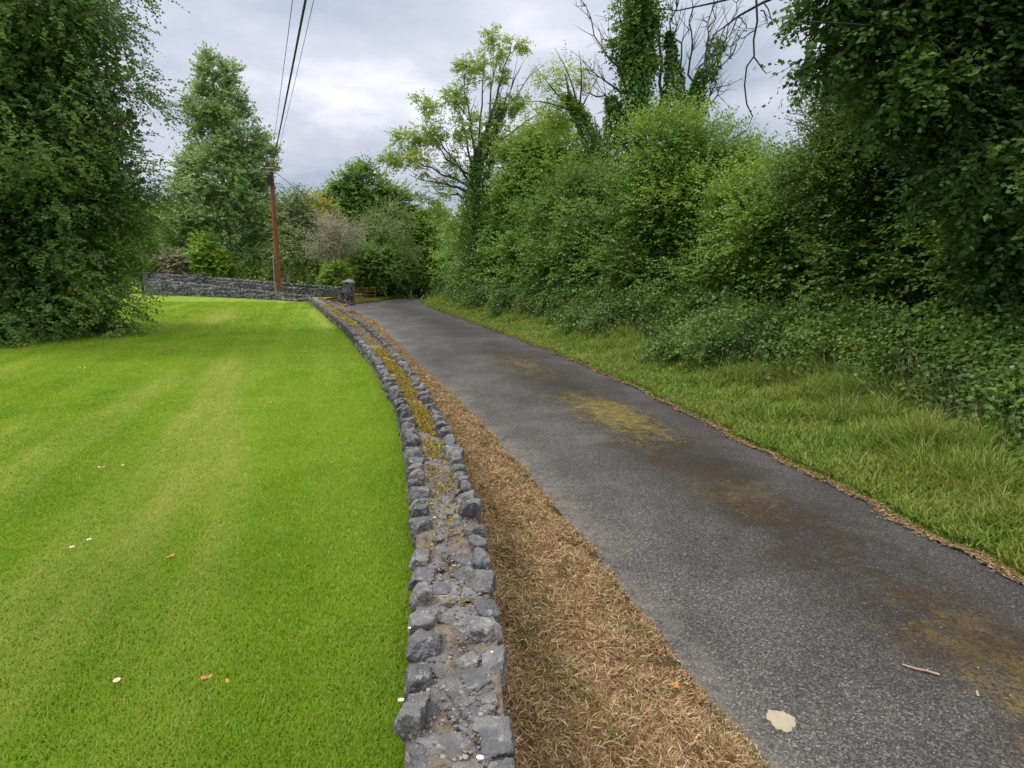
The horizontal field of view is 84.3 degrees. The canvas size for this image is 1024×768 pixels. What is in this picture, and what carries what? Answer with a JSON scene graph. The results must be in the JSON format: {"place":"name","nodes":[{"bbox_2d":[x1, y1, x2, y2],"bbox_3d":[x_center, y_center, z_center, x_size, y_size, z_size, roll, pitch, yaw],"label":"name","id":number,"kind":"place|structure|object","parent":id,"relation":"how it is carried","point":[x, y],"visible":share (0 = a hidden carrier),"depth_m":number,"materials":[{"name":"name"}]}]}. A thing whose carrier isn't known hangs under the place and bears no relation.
{"place":"outdoors","nodes":[
{"label":"outdoors","id":0,"kind":"place"},
{"bbox_2d":[0,301,414,767],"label":"lawn","id":1,"kind":"structure","parent":0,"point":[271,424],"depth_m":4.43,"materials":[{"name":"green plant"}]},
{"bbox_2d":[0,0,208,348],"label":"weeping tree","id":2,"kind":"object","parent":1,"relation":"on","point":[63,178],"visible":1,"depth_m":12.66,"materials":[{"name":"green plant"}]},
{"bbox_2d":[0,386,406,767],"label":"clover patch","id":3,"kind":"object","parent":1,"relation":"on","point":[36,726],"visible":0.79,"depth_m":3.94,"materials":[{"name":"green plant"}]},
{"bbox_2d":[199,673,212,679],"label":"fallen leaf","id":4,"kind":"object","parent":1,"relation":"on","point":[205,677],"visible":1,"depth_m":2.20,"materials":[{"name":"plant"}]},
{"bbox_2d":[90,280,369,301],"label":"field","id":5,"kind":"structure","parent":0,"point":[188,299],"depth_m":29.14,"materials":[{"name":"green plant"}]},
{"bbox_2d":[96,198,183,291],"bbox_3d":[-25.159,-9.598,37.584,6.005,7.260,6.334,0,12,0],"label":"shrub","id":6,"kind":"object","parent":5,"relation":"on","point":[152,247],"visible":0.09,"depth_m":37.29,"materials":[{"name":"green plant"}]},
{"bbox_2d":[141,272,154,293],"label":"stone pier","id":7,"kind":"structure","parent":5,"relation":"on","point":[145,278],"depth_m":35.58,"materials":[{"name":"stone"}]},
{"bbox_2d":[147,245,193,274],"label":"shrub","id":8,"kind":"object","parent":5,"relation":"on","point":[175,263],"visible":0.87,"depth_m":36.59,"materials":[{"name":"brown plant"}]},
{"bbox_2d":[195,273,208,283],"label":"stone pier","id":9,"kind":"structure","parent":5,"relation":"on","point":[200,277],"depth_m":34.01,"materials":[{"name":"stone"}]},
{"bbox_2d":[181,226,246,279],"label":"shrub","id":10,"kind":"object","parent":5,"relation":"on","point":[222,264],"visible":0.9,"depth_m":36.37,"materials":[{"name":"green plant"}]},
{"bbox_2d":[156,40,285,278],"bbox_3d":[-19.991,-14.427,38.867,9.185,16.271,7.845,0,12,0],"label":"poplar tree","id":11,"kind":"object","parent":5,"relation":"on","point":[232,159],"visible":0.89,"depth_m":37.50,"materials":[{"name":"green plant"}]},
{"bbox_2d":[81,179,366,295],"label":"wood","id":12,"kind":"object","parent":5,"relation":"on","point":[255,273],"visible":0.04,"depth_m":48.31,"materials":[{"name":"green plant"}]},
{"bbox_2d":[148,279,311,301],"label":"garden wall","id":13,"kind":"structure","parent":5,"relation":"on","point":[171,288],"depth_m":30.93,"materials":[{"name":"stone"}]},
{"bbox_2d":[150,273,344,303],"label":"boundary wall","id":14,"kind":"structure","parent":5,"relation":"on","point":[335,292],"depth_m":31.81,"materials":[{"name":"stone"}]},
{"bbox_2d":[265,165,292,291],"bbox_3d":[-12.181,-7.964,30.268,1.401,7.011,0.484,-11,16,-43],"label":"utility pole","id":15,"kind":"object","parent":5,"relation":"on","point":[277,268],"visible":0.91,"depth_m":29.93,"materials":[{"name":"brown wood"}]},
{"bbox_2d":[271,0,292,157],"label":"overhead wire","id":16,"kind":"object","parent":15,"relation":"attached to","point":[283,67],"visible":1,"depth_m":14.43,"materials":[{"name":"black metal"}]},
{"bbox_2d":[272,0,306,163],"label":"overhead cable","id":17,"kind":"object","parent":15,"relation":"attached to","point":[300,24],"visible":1,"depth_m":14.34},
{"bbox_2d":[275,0,313,162],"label":"overhead wire","id":18,"kind":"object","parent":15,"relation":"attached to","point":[296,73],"visible":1,"depth_m":14.61,"materials":[{"name":"black metal"}]},
{"bbox_2d":[275,172,359,226],"bbox_3d":[-11.757,-11.494,36.635,0.027,2.067,14.453,1,12,5],"label":"overhead wire","id":19,"kind":"object","parent":15,"relation":"attached to","point":[306,195],"visible":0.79,"depth_m":33.12,"materials":[{"name":"black metal"}]},
{"bbox_2d":[258,183,329,282],"bbox_3d":[-14.344,-9.341,36.577,5.182,7.193,6.383,0,12,0],"label":"birch tree","id":20,"kind":"object","parent":5,"relation":"on","point":[290,230],"visible":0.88,"depth_m":35.98,"materials":[{"name":"green plant"}]},
{"bbox_2d":[302,185,349,283],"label":"autumn tree","id":21,"kind":"object","parent":5,"relation":"on","point":[321,202],"visible":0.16,"depth_m":41.19,"materials":[{"name":"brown plant"}]},
{"bbox_2d":[315,258,353,286],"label":"shrub","id":22,"kind":"object","parent":5,"relation":"on","point":[328,277],"visible":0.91,"depth_m":32.75,"materials":[{"name":"green plant"}]},
{"bbox_2d":[296,206,375,269],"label":"ornamental tree","id":23,"kind":"object","parent":5,"relation":"on","point":[335,240],"visible":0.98,"depth_m":33.65,"materials":[{"name":"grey plant"}]},
{"bbox_2d":[309,150,438,293],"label":"broadleaf tree","id":24,"kind":"object","parent":5,"relation":"on","point":[350,198],"visible":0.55,"depth_m":45.41,"materials":[{"name":"green plant"}]},
{"bbox_2d":[123,270,436,298],"bbox_3d":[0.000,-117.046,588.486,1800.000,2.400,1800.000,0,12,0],"label":"ground","id":25,"kind":"structure","parent":0,"point":[315,274],"depth_m":132.26,"materials":[{"name":"green plant"}]},
{"bbox_2d":[331,294,391,306],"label":"verge","id":26,"kind":"structure","parent":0,"point":[365,296],"depth_m":36.05,"materials":[{"name":"green plant"}]},
{"bbox_2d":[342,279,355,305],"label":"gate pier","id":27,"kind":"structure","parent":26,"relation":"on","point":[349,294],"depth_m":30.98,"materials":[{"name":"stone"}]},
{"bbox_2d":[328,296,381,311],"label":"dead grass","id":28,"kind":"structure","parent":26,"relation":"on","point":[339,304],"depth_m":30.65,"materials":[{"name":"plant"}]},
{"bbox_2d":[358,287,375,298],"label":"field gate","id":29,"kind":"structure","parent":26,"relation":"on","point":[367,291],"depth_m":35.40,"materials":[{"name":"brown wood"}]},
{"bbox_2d":[338,231,426,298],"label":"hedge shrub","id":30,"kind":"object","parent":26,"relation":"on","point":[373,266],"visible":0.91,"depth_m":37.23,"materials":[{"name":"green plant"}]},
{"bbox_2d":[348,195,426,267],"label":"hawthorn tree","id":31,"kind":"object","parent":26,"relation":"on","point":[383,233],"visible":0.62,"depth_m":39.12,"materials":[{"name":"green plant"}]},
{"bbox_2d":[355,296,425,302],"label":"fringe grass","id":32,"kind":"structure","parent":26,"relation":"on","point":[371,298],"depth_m":36.00,"materials":[{"name":"green plant"}]},
{"bbox_2d":[397,197,454,298],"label":"hedge shrub","id":33,"kind":"object","parent":26,"relation":"on","point":[427,258],"visible":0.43,"depth_m":45.61,"materials":[{"name":"green plant"}]},
{"bbox_2d":[32,0,841,269],"label":"sky","id":34,"kind":"structure","parent":0,"point":[360,63],"materials":[{"name":"grey"}]},
{"bbox_2d":[349,312,771,767],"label":"verge","id":35,"kind":"structure","parent":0,"point":[669,663],"depth_m":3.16,"materials":[{"name":"brown plant"}]},
{"bbox_2d":[308,297,515,767],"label":"stone wall","id":36,"kind":"structure","parent":35,"relation":"on","point":[453,713],"depth_m":2.45,"materials":[{"name":"stone"}]},
{"bbox_2d":[346,298,1023,767],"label":"road","id":37,"kind":"structure","parent":0,"point":[756,584],"depth_m":3.80,"materials":[{"name":"grey asphalt"}]},
{"bbox_2d":[430,307,1023,583],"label":"edge litter","id":38,"kind":"object","parent":37,"relation":"on","point":[1000,568],"visible":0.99,"depth_m":5.24,"materials":[{"name":"brown plant"}]},
{"bbox_2d":[766,709,795,731],"bbox_3d":[1.239,1.540,2.594,0.133,0.006,0.134,6,13,26],"label":"dried patch","id":39,"kind":"object","parent":37,"relation":"on","point":[783,721],"visible":1,"depth_m":2.59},
{"bbox_2d":[902,664,938,675],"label":"fallen twig","id":40,"kind":"object","parent":37,"relation":"on","point":[929,671],"visible":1,"depth_m":2.85,"materials":[{"name":"beige wood"}]},
{"bbox_2d":[420,291,1023,584],"bbox_3d":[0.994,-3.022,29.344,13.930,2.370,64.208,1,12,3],"label":"verge","id":41,"kind":"structure","parent":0,"point":[850,486],"depth_m":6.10,"materials":[{"name":"green plant"}]},
{"bbox_2d":[429,271,1023,465],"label":"bramble thicket","id":42,"kind":"object","parent":41,"relation":"on","point":[1002,353],"visible":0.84,"depth_m":9.02,"materials":[{"name":"green plant"}]},
{"bbox_2d":[488,296,1023,470],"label":"seeding grass","id":43,"kind":"structure","parent":41,"relation":"on","point":[963,421],"depth_m":7.01,"materials":[{"name":"green plant"}]},
{"bbox_2d":[576,308,1022,426],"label":"bramble canes","id":44,"kind":"object","parent":41,"relation":"on","point":[878,357],"visible":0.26,"depth_m":6.71,"materials":[{"name":"green plant"}]},
{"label":"hedge bank","id":45,"kind":"structure","parent":0,"visible":0},
{"bbox_2d":[422,199,482,290],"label":"hedge shrub","id":46,"kind":"object","parent":45,"relation":"on","point":[439,259],"visible":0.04,"depth_m":34.20,"materials":[{"name":"green plant"}]},
{"bbox_2d":[371,22,554,298],"bbox_3d":[-2.194,-9.882,26.963,8.835,12.973,4.099,-2,12,-8],"label":"ash tree","id":47,"kind":"object","parent":45,"relation":"on","point":[477,163],"visible":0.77,"depth_m":26.07,"materials":[{"name":"green plant"}]},
{"bbox_2d":[435,183,499,295],"bbox_3d":[-0.878,-7.855,31.146,6.708,6.633,7.254,0,12,0],"label":"hedge shrub","id":48,"kind":"object","parent":45,"relation":"on","point":[446,276],"visible":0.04,"depth_m":29.95,"materials":[{"name":"green plant"}]},
{"bbox_2d":[447,181,520,294],"bbox_3d":[0.048,-6.954,27.721,6.366,6.520,7.890,0,12,0],"label":"hedge shrub","id":49,"kind":"object","parent":45,"relation":"on","point":[494,226],"visible":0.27,"depth_m":25.74,"materials":[{"name":"green plant"}]},
{"bbox_2d":[465,157,581,299],"bbox_3d":[1.505,-5.978,23.734,6.606,6.276,6.774,5,13,24],"label":"hedge shrub","id":50,"kind":"object","parent":45,"relation":"on","point":[508,242],"visible":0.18,"depth_m":22.36,"materials":[{"name":"green plant"}]},
{"bbox_2d":[479,100,618,231],"bbox_3d":[1.577,-7.827,25.313,6.462,8.935,6.336,0,12,0],"label":"field maple tree","id":51,"kind":"object","parent":45,"relation":"on","point":[530,153],"visible":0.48,"depth_m":24.05,"materials":[{"name":"green plant"}]},
{"bbox_2d":[510,40,618,186],"bbox_3d":[2.506,-7.677,20.906,5.192,8.983,2.106,0,12,0],"label":"leaning ash tree","id":52,"kind":"object","parent":45,"relation":"on","point":[579,115],"visible":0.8,"depth_m":20.30,"materials":[{"name":"green plant"}]},
{"bbox_2d":[499,147,635,316],"bbox_3d":[2.731,-5.081,20.290,6.367,6.728,7.935,0,12,0],"label":"hedge shrub","id":53,"kind":"object","parent":45,"relation":"on","point":[570,205],"visible":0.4,"depth_m":19.14,"materials":[{"name":"green plant"}]},
{"bbox_2d":[559,131,718,306],"bbox_3d":[4.496,-4.289,17.504,6.393,6.213,8.199,0,12,0],"label":"hedge shrub","id":54,"kind":"object","parent":45,"relation":"on","point":[627,266],"visible":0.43,"depth_m":15.72,"materials":[{"name":"green plant"}]},
{"bbox_2d":[572,0,753,239],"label":"dead tree","id":55,"kind":"object","parent":45,"relation":"on","point":[637,64],"visible":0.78,"depth_m":16.27,"materials":[{"name":"green plant"}]},
{"bbox_2d":[600,80,794,304],"bbox_3d":[4.819,-4.627,15.207,4.775,6.538,4.460,0,12,0],"label":"hazel tree","id":56,"kind":"object","parent":45,"relation":"on","point":[661,125],"visible":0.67,"depth_m":14.41,"materials":[{"name":"green plant"}]},
{"bbox_2d":[635,139,852,327],"bbox_3d":[6.029,-3.186,13.949,5.935,5.701,7.032,0,12,0],"label":"hedge shrub","id":57,"kind":"object","parent":45,"relation":"on","point":[712,285],"visible":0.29,"depth_m":12.99,"materials":[{"name":"green plant"}]},
{"bbox_2d":[682,132,830,302],"bbox_3d":[5.420,-3.009,12.272,3.322,4.551,3.826,7,14,32],"label":"hazel tree","id":58,"kind":"object","parent":45,"relation":"on","point":[736,248],"visible":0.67,"depth_m":11.71,"materials":[{"name":"green plant"}]},
{"bbox_2d":[651,0,1023,318],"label":"overhanging tree","id":59,"kind":"object","parent":45,"relation":"on","point":[950,73],"visible":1,"depth_m":6.42,"materials":[{"name":"green plant"}]},
{"bbox_2d":[752,49,928,310],"bbox_3d":[6.236,-3.231,9.949,3.870,5.922,3.495,0,12,0],"label":"hawthorn tree","id":60,"kind":"object","parent":45,"relation":"on","point":[846,166],"visible":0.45,"depth_m":9.58,"materials":[{"name":"green plant"}]},
{"bbox_2d":[708,105,987,341],"bbox_3d":[6.992,-2.687,11.277,5.628,6.357,7.348,0,12,0],"label":"hedge shrub","id":61,"kind":"object","parent":45,"relation":"on","point":[834,242],"visible":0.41,"depth_m":9.84,"materials":[{"name":"green plant"}]},
{"bbox_2d":[791,127,1023,346],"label":"hedge shrub","id":62,"kind":"object","parent":45,"relation":"on","point":[964,299],"visible":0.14,"depth_m":8.58,"materials":[{"name":"green plant"}]}
]}

